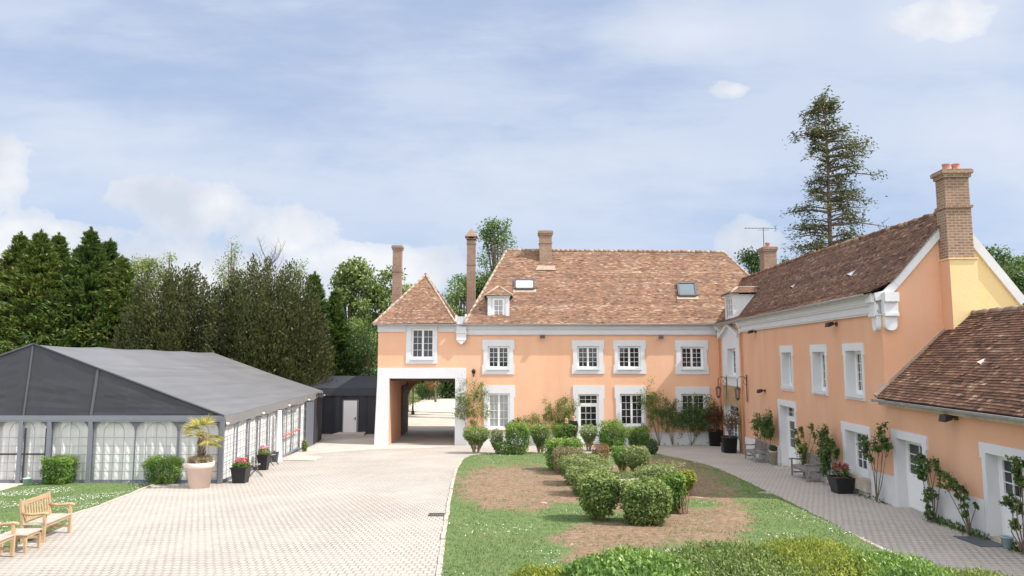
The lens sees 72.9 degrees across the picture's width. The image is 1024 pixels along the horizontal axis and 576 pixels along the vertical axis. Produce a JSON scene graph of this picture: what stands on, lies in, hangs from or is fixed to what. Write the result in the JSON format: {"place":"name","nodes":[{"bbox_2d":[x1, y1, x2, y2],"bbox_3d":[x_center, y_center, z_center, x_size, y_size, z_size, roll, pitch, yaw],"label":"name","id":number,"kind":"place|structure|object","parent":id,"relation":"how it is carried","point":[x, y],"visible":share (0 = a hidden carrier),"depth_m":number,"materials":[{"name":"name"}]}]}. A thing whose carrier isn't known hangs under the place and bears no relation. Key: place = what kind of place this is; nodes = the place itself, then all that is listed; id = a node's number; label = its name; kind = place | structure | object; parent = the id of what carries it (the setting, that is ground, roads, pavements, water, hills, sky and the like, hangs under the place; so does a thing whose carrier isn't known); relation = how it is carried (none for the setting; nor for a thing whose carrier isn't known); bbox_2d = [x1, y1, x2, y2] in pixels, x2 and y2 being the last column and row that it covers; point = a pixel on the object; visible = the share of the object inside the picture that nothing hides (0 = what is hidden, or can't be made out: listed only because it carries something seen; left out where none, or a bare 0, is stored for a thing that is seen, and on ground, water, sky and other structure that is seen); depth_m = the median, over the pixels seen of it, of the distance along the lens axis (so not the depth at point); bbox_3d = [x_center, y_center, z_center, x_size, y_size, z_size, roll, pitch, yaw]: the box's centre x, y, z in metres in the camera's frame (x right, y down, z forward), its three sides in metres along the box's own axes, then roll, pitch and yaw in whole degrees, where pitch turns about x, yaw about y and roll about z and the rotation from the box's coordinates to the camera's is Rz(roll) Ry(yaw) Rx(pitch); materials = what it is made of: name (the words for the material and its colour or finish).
{"place":"outdoors","nodes":[
{"label":"outdoors","id":0,"kind":"place"},
{"bbox_2d":[0,483,150,546],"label":"lawn strip","id":1,"kind":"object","parent":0,"point":[6,492],"visible":0.53,"depth_m":22.16,"materials":[{"name":"plant"}]},
{"bbox_2d":[39,454,80,484],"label":"bush","id":2,"kind":"object","parent":1,"relation":"on","point":[53,465],"visible":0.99,"depth_m":24.70,"materials":[{"name":"green plant"}]},
{"bbox_2d":[0,343,324,483],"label":"marquee","id":3,"kind":"object","parent":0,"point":[108,415],"visible":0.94,"depth_m":25.43,"materials":[{"name":"grey fabric"}]},
{"bbox_2d":[92,422,133,479],"bbox_3d":[-14.485,5.846,25.195,1.473,2.197,0.009,0,-6,0],"label":"window","id":4,"kind":"structure","parent":3,"relation":"in","point":[123,454],"depth_m":25.17,"materials":[{"name":"white"}]},
{"bbox_2d":[292,437,448,454],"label":"concrete apron","id":5,"kind":"object","parent":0,"point":[329,446],"visible":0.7,"depth_m":40.19,"materials":[{"name":"grey concrete"}]},
{"bbox_2d":[313,430,454,444],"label":"passage paving","id":6,"kind":"structure","parent":0,"point":[428,437],"depth_m":45.20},
{"bbox_2d":[298,376,376,433],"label":"link tent","id":7,"kind":"object","parent":6,"relation":"on","point":[348,403],"visible":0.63,"depth_m":47.40,"materials":[{"name":"fabric"}]},
{"bbox_2d":[342,400,358,431],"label":"door","id":8,"kind":"structure","parent":7,"relation":"in","point":[350,413],"depth_m":47.21,"materials":[{"name":"white paint"}]},
{"bbox_2d":[373,362,426,404],"bbox_3d":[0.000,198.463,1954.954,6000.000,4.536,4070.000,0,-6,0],"label":"ground","id":9,"kind":"structure","parent":0,"point":[409,396],"depth_m":88.36,"materials":[{"name":"green plant"}]},
{"bbox_2d":[2,231,71,353],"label":"cypress tree","id":10,"kind":"object","parent":9,"relation":"on","point":[60,244],"visible":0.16,"depth_m":54.77,"materials":[{"name":"green plant"}]},
{"bbox_2d":[0,230,77,348],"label":"cypress tree","id":11,"kind":"object","parent":9,"relation":"on","point":[13,254],"visible":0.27,"depth_m":53.32,"materials":[{"name":"green plant"}]},
{"bbox_2d":[0,229,111,353],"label":"cypress tree","id":12,"kind":"object","parent":9,"relation":"on","point":[41,263],"visible":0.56,"depth_m":51.15,"materials":[{"name":"green plant"}]},
{"bbox_2d":[0,226,131,352],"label":"cypress tree","id":13,"kind":"object","parent":9,"relation":"on","point":[87,266],"visible":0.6,"depth_m":51.95,"materials":[{"name":"green plant"}]},
{"bbox_2d":[59,255,143,348],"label":"cypress tree","id":14,"kind":"object","parent":9,"relation":"on","point":[122,273],"visible":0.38,"depth_m":52.66,"materials":[{"name":"green plant"}]},
{"bbox_2d":[127,253,179,337],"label":"spring tree","id":15,"kind":"object","parent":9,"relation":"on","point":[142,264],"visible":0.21,"depth_m":66.00,"materials":[{"name":"green plant"}]},
{"bbox_2d":[107,258,233,355],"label":"yew tree","id":16,"kind":"object","parent":9,"relation":"on","point":[173,325],"visible":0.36,"depth_m":48.35,"materials":[{"name":"green plant"}]},
{"bbox_2d":[211,235,249,312],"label":"spring tree","id":17,"kind":"object","parent":9,"relation":"on","point":[221,275],"visible":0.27,"depth_m":66.51,"materials":[{"name":"green plant"}]},
{"bbox_2d":[192,253,338,386],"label":"yew tree","id":18,"kind":"object","parent":9,"relation":"on","point":[254,333],"visible":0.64,"depth_m":47.81,"materials":[{"name":"green plant"}]},
{"bbox_2d":[296,271,352,375],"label":"cypress tree","id":19,"kind":"object","parent":9,"relation":"on","point":[317,283],"visible":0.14,"depth_m":52.95,"materials":[{"name":"green plant"}]},
{"bbox_2d":[324,288,359,375],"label":"cypress tree","id":20,"kind":"object","parent":9,"relation":"on","point":[338,315],"visible":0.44,"depth_m":53.58,"materials":[{"name":"green plant"}]},
{"bbox_2d":[323,256,386,370],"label":"chestnut tree","id":21,"kind":"object","parent":9,"relation":"on","point":[354,275],"visible":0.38,"depth_m":57.70,"materials":[{"name":"green plant"}]},
{"bbox_2d":[342,313,377,375],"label":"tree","id":22,"kind":"object","parent":9,"relation":"on","point":[355,325],"visible":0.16,"depth_m":54.13,"materials":[{"name":"green plant"}]},
{"bbox_2d":[344,322,377,375],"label":"dark bush","id":23,"kind":"object","parent":9,"relation":"on","point":[369,353],"visible":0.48,"depth_m":52.34,"materials":[{"name":"green plant"}]},
{"bbox_2d":[372,229,477,444],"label":"gatehouse","id":24,"kind":"object","parent":9,"relation":"on","point":[410,357],"visible":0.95,"depth_m":41.91,"materials":[{"name":"orange paint"}]},
{"bbox_2d":[406,326,437,363],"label":"window","id":25,"kind":"structure","parent":24,"relation":"in","point":[421,341],"depth_m":41.92,"materials":[{"name":"white paint"}]},
{"bbox_2d":[373,230,784,444],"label":"farmhouse","id":26,"kind":"object","parent":9,"relation":"on","point":[602,320],"visible":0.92,"depth_m":41.87,"materials":[{"name":"orange paint"}]},
{"bbox_2d":[482,340,513,373],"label":"window","id":27,"kind":"structure","parent":26,"relation":"in","point":[497,354],"depth_m":41.83,"materials":[{"name":"white paint"}]},
{"bbox_2d":[483,385,514,429],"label":"window","id":28,"kind":"structure","parent":26,"relation":"in","point":[501,397],"depth_m":41.56,"materials":[{"name":"white paint"}]},
{"bbox_2d":[572,340,604,373],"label":"window","id":29,"kind":"structure","parent":26,"relation":"in","point":[587,354],"depth_m":41.83,"materials":[{"name":"white paint"}]},
{"bbox_2d":[573,386,604,443],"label":"door","id":30,"kind":"structure","parent":26,"relation":"in","point":[591,409],"depth_m":41.55,"materials":[{"name":"white paint"}]},
{"bbox_2d":[613,340,645,373],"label":"window","id":31,"kind":"structure","parent":26,"relation":"in","point":[629,355],"depth_m":41.83,"materials":[{"name":"white paint"}]},
{"bbox_2d":[614,386,646,427],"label":"window","id":32,"kind":"structure","parent":26,"relation":"in","point":[627,411],"depth_m":41.56,"materials":[{"name":"white paint"}]},
{"bbox_2d":[675,340,708,373],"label":"window","id":33,"kind":"structure","parent":26,"relation":"in","point":[691,355],"depth_m":41.83,"materials":[{"name":"white paint"}]},
{"bbox_2d":[675,387,709,427],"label":"window","id":34,"kind":"structure","parent":26,"relation":"in","point":[681,393],"depth_m":41.55,"materials":[{"name":"white paint"}]},
{"bbox_2d":[734,245,759,273],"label":"round tree","id":35,"kind":"object","parent":9,"relation":"on","point":[752,260],"visible":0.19,"depth_m":61.95,"materials":[{"name":"green plant"}]},
{"bbox_2d":[779,83,890,263],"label":"fir tree","id":36,"kind":"object","parent":9,"relation":"on","point":[828,107],"visible":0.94,"depth_m":60.98,"materials":[{"name":"green plant"}]},
{"bbox_2d":[673,442,1023,553],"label":"wall weeds","id":37,"kind":"object","parent":9,"relation":"on","point":[939,521],"depth_m":17.02,"materials":[{"name":"green plant"}]},
{"bbox_2d":[711,163,1023,503],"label":"wing","id":38,"kind":"structure","parent":9,"relation":"on","point":[892,301],"depth_m":24.01,"materials":[{"name":"orange paint"}]},
{"bbox_2d":[726,346,736,377],"bbox_3d":[12.389,4.122,38.584,0.493,1.733,2.072,0,-6,3],"label":"window","id":39,"kind":"structure","parent":38,"relation":"in","point":[730,351],"depth_m":39.38,"materials":[{"name":"white paint"}]},
{"bbox_2d":[779,345,793,391],"bbox_3d":[11.896,3.424,29.602,0.579,1.927,1.592,0,-6,0],"label":"window","id":40,"kind":"structure","parent":38,"relation":"in","point":[786,359],"depth_m":30.11,"materials":[{"name":"white paint"}]},
{"bbox_2d":[777,399,797,470],"bbox_3d":[11.959,6.268,29.523,0.468,2.944,2.279,0,-6,3],"label":"door","id":41,"kind":"structure","parent":38,"relation":"in","point":[787,410],"depth_m":30.26,"materials":[{"name":"white paint"}]},
{"bbox_2d":[809,344,827,395],"bbox_3d":[11.698,3.069,26.072,0.578,1.889,1.591,0,-6,0],"label":"window","id":42,"kind":"structure","parent":38,"relation":"in","point":[818,352],"depth_m":26.54,"materials":[{"name":"white paint"}]},
{"bbox_2d":[842,342,865,400],"bbox_3d":[11.532,2.773,23.069,0.579,1.881,1.604,0,-6,0],"label":"window","id":43,"kind":"structure","parent":38,"relation":"in","point":[853,354],"depth_m":23.54,"materials":[{"name":"white paint"}]},
{"bbox_2d":[841,421,871,478],"bbox_3d":[11.587,5.345,22.911,0.462,1.672,2.167,0,-6,3],"label":"window","id":44,"kind":"structure","parent":38,"relation":"in","point":[851,432],"depth_m":23.59,"materials":[{"name":"white paint"}]},
{"bbox_2d":[871,305,1023,549],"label":"annex","id":45,"kind":"object","parent":9,"relation":"on","point":[969,371],"visible":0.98,"depth_m":17.64,"materials":[{"name":"orange paint"}]},
{"bbox_2d":[891,429,928,512],"bbox_3d":[11.370,5.200,19.456,0.410,2.278,1.949,0,-6,3],"label":"door","id":46,"kind":"structure","parent":45,"relation":"in","point":[908,489],"depth_m":20.07,"materials":[{"name":"white paint"}]},
{"bbox_2d":[978,441,1023,542],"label":"door","id":47,"kind":"structure","parent":45,"relation":"in","point":[997,478],"depth_m":15.93,"materials":[{"name":"white paint"}]},
{"bbox_2d":[983,244,1022,276],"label":"tree","id":48,"kind":"object","parent":9,"relation":"on","point":[999,257],"visible":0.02,"depth_m":44.00,"materials":[{"name":"green plant"}]},
{"bbox_2d":[1002,262,1023,304],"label":"tree","id":49,"kind":"object","parent":9,"relation":"on","point":[1016,277],"visible":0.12,"depth_m":40.52,"materials":[{"name":"green plant"}]},
{"bbox_2d":[408,393,454,429],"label":"gravel road","id":50,"kind":"structure","parent":0,"point":[430,414],"depth_m":62.24,"materials":[{"name":"beige gravel"}]},
{"bbox_2d":[355,264,412,369],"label":"chestnut tree","id":51,"kind":"object","parent":50,"relation":"on","point":[381,290],"visible":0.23,"depth_m":58.80,"materials":[{"name":"green plant"}]},
{"bbox_2d":[441,279,466,316],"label":"bright tree","id":52,"kind":"object","parent":50,"relation":"on","point":[460,293],"visible":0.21,"depth_m":59.56,"materials":[{"name":"green plant"}]},
{"bbox_2d":[476,216,517,281],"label":"ash tree","id":53,"kind":"object","parent":50,"relation":"on","point":[492,228],"visible":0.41,"depth_m":62.51,"materials":[{"name":"green plant"}]},
{"bbox_2d":[0,452,905,575],"bbox_3d":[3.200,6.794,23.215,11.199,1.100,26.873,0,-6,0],"label":"lawn","id":54,"kind":"structure","parent":0,"point":[730,519],"depth_m":18.13,"materials":[{"name":"plant"}]},
{"bbox_2d":[504,421,532,454],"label":"round shrub","id":55,"kind":"object","parent":54,"relation":"on","point":[522,431],"visible":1,"depth_m":35.46,"materials":[{"name":"green plant"}]},
{"bbox_2d":[508,561,565,575],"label":"hedge bush","id":56,"kind":"object","parent":54,"relation":"on","point":[536,570],"visible":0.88,"depth_m":11.86,"materials":[{"name":"green plant"}]},
{"bbox_2d":[530,423,551,452],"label":"leggy shrub","id":57,"kind":"object","parent":54,"relation":"on","point":[536,433],"visible":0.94,"depth_m":36.14,"materials":[{"name":"green plant"}]},
{"bbox_2d":[541,435,584,470],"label":"bush","id":58,"kind":"object","parent":54,"relation":"on","point":[552,442],"visible":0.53,"depth_m":28.68,"materials":[{"name":"green plant"}]},
{"bbox_2d":[550,444,584,472],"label":"brown shrub","id":59,"kind":"object","parent":54,"relation":"on","point":[561,450],"visible":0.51,"depth_m":27.59,"materials":[{"name":"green plant"}]},
{"bbox_2d":[555,452,613,485],"bbox_3d":[2.585,6.493,24.928,2.125,1.167,1.723,0,-6,0],"label":"bush","id":60,"kind":"object","parent":54,"relation":"on","point":[573,459],"visible":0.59,"depth_m":24.61,"materials":[{"name":"green plant"}]},
{"bbox_2d":[564,462,612,493],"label":"bush","id":61,"kind":"object","parent":54,"relation":"on","point":[578,470],"visible":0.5,"depth_m":22.32,"materials":[{"name":"green plant"}]},
{"bbox_2d":[574,470,620,520],"bbox_3d":[2.263,5.462,18.263,1.250,1.334,1.064,0,-6,0],"label":"front shrub","id":62,"kind":"object","parent":54,"relation":"on","point":[596,487],"visible":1,"depth_m":17.94,"materials":[{"name":"green plant"}]},
{"bbox_2d":[610,445,631,471],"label":"leggy shrub","id":63,"kind":"object","parent":54,"relation":"on","point":[620,462],"visible":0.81,"depth_m":27.79,"materials":[{"name":"green plant"}]},
{"bbox_2d":[557,543,705,575],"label":"hedge bush","id":64,"kind":"object","parent":54,"relation":"on","point":[631,562],"visible":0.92,"depth_m":11.23,"materials":[{"name":"green plant"}]},
{"bbox_2d":[623,444,651,474],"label":"leggy shrub","id":65,"kind":"object","parent":54,"relation":"on","point":[634,461],"visible":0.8,"depth_m":25.57,"materials":[{"name":"green plant"}]},
{"bbox_2d":[617,475,673,525],"bbox_3d":[3.419,5.462,17.818,1.449,1.230,1.239,0,-6,0],"label":"front shrub","id":66,"kind":"object","parent":54,"relation":"on","point":[635,494],"visible":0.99,"depth_m":17.43,"materials":[{"name":"green plant"}]},
{"bbox_2d":[632,461,679,496],"bbox_3d":[4.484,6.035,21.629,1.512,1.150,1.314,0,-6,0],"label":"bright shrub","id":67,"kind":"object","parent":54,"relation":"on","point":[651,470],"visible":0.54,"depth_m":21.38,"materials":[{"name":"green plant"}]},
{"bbox_2d":[659,471,688,512],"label":"bright shrub","id":68,"kind":"object","parent":54,"relation":"on","point":[674,482],"visible":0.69,"depth_m":19.10,"materials":[{"name":"green plant"}]},
{"bbox_2d":[659,537,814,575],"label":"hedge bush","id":69,"kind":"object","parent":54,"relation":"on","point":[731,562],"visible":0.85,"depth_m":11.26,"materials":[{"name":"green plant"}]},
{"bbox_2d":[742,532,885,575],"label":"hedge bush","id":70,"kind":"object","parent":54,"relation":"on","point":[800,551],"visible":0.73,"depth_m":11.36,"materials":[{"name":"green plant"}]},
{"bbox_2d":[827,546,964,575],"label":"hedge bush","id":71,"kind":"object","parent":54,"relation":"on","point":[908,566],"visible":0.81,"depth_m":10.93,"materials":[{"name":"green plant"}]},
{"bbox_2d":[913,560,1012,575],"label":"hedge bush","id":72,"kind":"object","parent":54,"relation":"on","point":[978,572],"visible":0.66,"depth_m":10.75,"materials":[{"name":"green plant"}]},
{"bbox_2d":[0,445,1023,575],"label":"courtyard paving","id":73,"kind":"structure","parent":0,"point":[357,513],"depth_m":17.78,"materials":[{"name":"grey stone"}]},
{"bbox_2d":[0,521,19,555],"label":"garden bench","id":74,"kind":"object","parent":73,"relation":"on","point":[4,538],"visible":1,"depth_m":14.31,"materials":[{"name":"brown wood"}]},
{"bbox_2d":[0,528,42,553],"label":"table","id":75,"kind":"object","parent":73,"relation":"on","point":[24,533],"visible":0.8,"depth_m":14.88,"materials":[{"name":"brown wood"}]},
{"bbox_2d":[19,491,74,542],"bbox_3d":[-10.837,5.331,16.169,0.661,0.955,1.108,0,-6,-4],"label":"garden bench","id":76,"kind":"object","parent":73,"relation":"on","point":[49,519],"visible":0.95,"depth_m":16.11,"materials":[{"name":"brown wood"}]},
{"bbox_2d":[141,454,184,484],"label":"bush","id":77,"kind":"object","parent":73,"relation":"on","point":[162,477],"visible":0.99,"depth_m":24.79,"materials":[{"name":"green plant"}]},
{"bbox_2d":[180,412,225,488],"bbox_3d":[-10.803,5.655,24.207,1.650,2.557,1.742,0,-6,0],"label":"potted palm","id":78,"kind":"object","parent":73,"relation":"on","point":[200,465],"visible":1,"depth_m":23.98,"materials":[{"name":"ceramic"}]},
{"bbox_2d":[230,457,251,482],"bbox_3d":[-9.911,6.632,25.320,0.648,0.932,0.656,0,-6,0],"label":"flower planter","id":79,"kind":"object","parent":73,"relation":"on","point":[240,472],"visible":1,"depth_m":25.08,"materials":[{"name":"black plastic"}]},
{"bbox_2d":[256,444,270,469],"bbox_3d":[-10.446,7.112,29.171,0.524,1.059,0.543,0,-6,0],"label":"flower planter","id":80,"kind":"object","parent":73,"relation":"on","point":[263,456],"visible":1,"depth_m":28.97,"materials":[{"name":"black plastic"}]},
{"bbox_2d":[436,458,463,575],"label":"lawn kerb","id":81,"kind":"structure","parent":73,"relation":"on","point":[442,550],"depth_m":16.99,"materials":[{"name":"concrete"}]},
{"bbox_2d":[450,374,491,427],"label":"climbing rose","id":82,"kind":"object","parent":73,"relation":"on","point":[466,401],"visible":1,"depth_m":41.08,"materials":[{"name":"green plant"}]},
{"bbox_2d":[462,425,490,453],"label":"leggy shrub","id":83,"kind":"object","parent":73,"relation":"on","point":[472,437],"visible":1,"depth_m":36.08,"materials":[{"name":"green plant"}]},
{"bbox_2d":[541,393,580,437],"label":"climbing rose","id":84,"kind":"object","parent":73,"relation":"on","point":[567,411],"visible":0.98,"depth_m":41.03,"materials":[{"name":"green plant"}]},
{"bbox_2d":[578,423,598,450],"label":"leggy shrub","id":85,"kind":"object","parent":73,"relation":"on","point":[588,438],"visible":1,"depth_m":37.34,"materials":[{"name":"green plant"}]},
{"bbox_2d":[597,419,628,450],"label":"round shrub","id":86,"kind":"object","parent":73,"relation":"on","point":[603,437],"visible":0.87,"depth_m":37.18,"materials":[{"name":"green plant"}]},
{"bbox_2d":[626,426,651,447],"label":"round shrub","id":87,"kind":"object","parent":73,"relation":"on","point":[636,437],"visible":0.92,"depth_m":38.45,"materials":[{"name":"green plant"}]},
{"bbox_2d":[634,376,667,444],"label":"climbing rose","id":88,"kind":"object","parent":73,"relation":"on","point":[649,399],"visible":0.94,"depth_m":41.07,"materials":[{"name":"green plant"}]},
{"bbox_2d":[652,397,686,444],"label":"climbing rose","id":89,"kind":"object","parent":73,"relation":"on","point":[673,421],"visible":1,"depth_m":40.99,"materials":[{"name":"green plant"}]},
{"bbox_2d":[666,392,721,444],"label":"climbing rose","id":90,"kind":"object","parent":73,"relation":"on","point":[702,413],"visible":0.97,"depth_m":40.94,"materials":[{"name":"green plant"}]},
{"bbox_2d":[704,405,723,445],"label":"potted maple","id":91,"kind":"object","parent":73,"relation":"on","point":[715,438],"visible":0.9,"depth_m":40.56,"materials":[{"name":"black plastic"}]},
{"bbox_2d":[716,406,741,452],"bbox_3d":[11.566,7.489,36.723,1.379,2.418,1.744,0,-6,0],"label":"potted maple","id":92,"kind":"object","parent":73,"relation":"on","point":[729,441],"visible":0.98,"depth_m":36.37,"materials":[{"name":"black plastic"}]},
{"bbox_2d":[748,408,774,461],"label":"climbing rose","id":93,"kind":"object","parent":73,"relation":"on","point":[764,424],"visible":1,"depth_m":31.22,"materials":[{"name":"green plant"}]},
{"bbox_2d":[791,423,816,474],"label":"climbing rose","id":94,"kind":"object","parent":73,"relation":"on","point":[803,448],"visible":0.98,"depth_m":26.94,"materials":[{"name":"green plant"}]},
{"bbox_2d":[789,452,820,481],"bbox_3d":[11.113,6.754,26.251,0.661,0.955,1.690,0,-6,3],"label":"wall bench","id":95,"kind":"object","parent":73,"relation":"on","point":[804,468],"depth_m":26.02,"materials":[{"name":"grey wood"}]},
{"bbox_2d":[811,423,839,484],"bbox_3d":[11.064,5.891,24.430,0.606,2.201,1.915,0,-6,0],"label":"climbing rose","id":96,"kind":"object","parent":73,"relation":"on","point":[827,450],"visible":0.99,"depth_m":24.52,"materials":[{"name":"green plant"}]},
{"bbox_2d":[827,462,854,493],"bbox_3d":[10.895,6.256,22.931,0.684,1.009,0.684,0,-6,0],"label":"flower planter","id":97,"kind":"object","parent":73,"relation":"on","point":[840,482],"visible":1,"depth_m":22.71,"materials":[{"name":"black plastic"}]},
{"bbox_2d":[856,421,893,501],"bbox_3d":[10.938,5.222,20.836,0.486,2.524,2.056,-1,-6,5],"label":"climbing rose","id":98,"kind":"object","parent":73,"relation":"on","point":[885,444],"visible":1,"depth_m":20.78,"materials":[{"name":"green plant"}]},
{"bbox_2d":[910,452,941,522],"bbox_3d":[10.731,5.189,17.969,0.479,1.754,1.226,0,-6,0],"label":"climbing rose","id":99,"kind":"object","parent":73,"relation":"on","point":[922,470],"visible":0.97,"depth_m":17.97,"materials":[{"name":"green plant"}]},
{"bbox_2d":[932,469,979,535],"bbox_3d":[10.735,5.177,16.731,0.429,1.423,1.664,0,-6,0],"label":"climbing rose","id":100,"kind":"object","parent":73,"relation":"on","point":[954,484],"visible":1,"depth_m":16.60,"materials":[{"name":"green plant"}]},
{"bbox_2d":[953,536,1001,546],"bbox_3d":[10.589,5.735,15.696,0.600,0.059,1.050,0,-6,3],"label":"door mat","id":101,"kind":"object","parent":73,"relation":"on","point":[979,541],"depth_m":15.65,"materials":[{"name":"grey plastic"}]},
{"bbox_2d":[998,454,1023,553],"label":"climbing rose","id":102,"kind":"object","parent":73,"relation":"on","point":[1015,525],"visible":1,"depth_m":14.54,"materials":[{"name":"green plant"}]},
{"bbox_2d":[0,0,1023,340],"label":"sky","id":103,"kind":"structure","parent":0,"point":[334,131],"materials":[{"name":"blue"}]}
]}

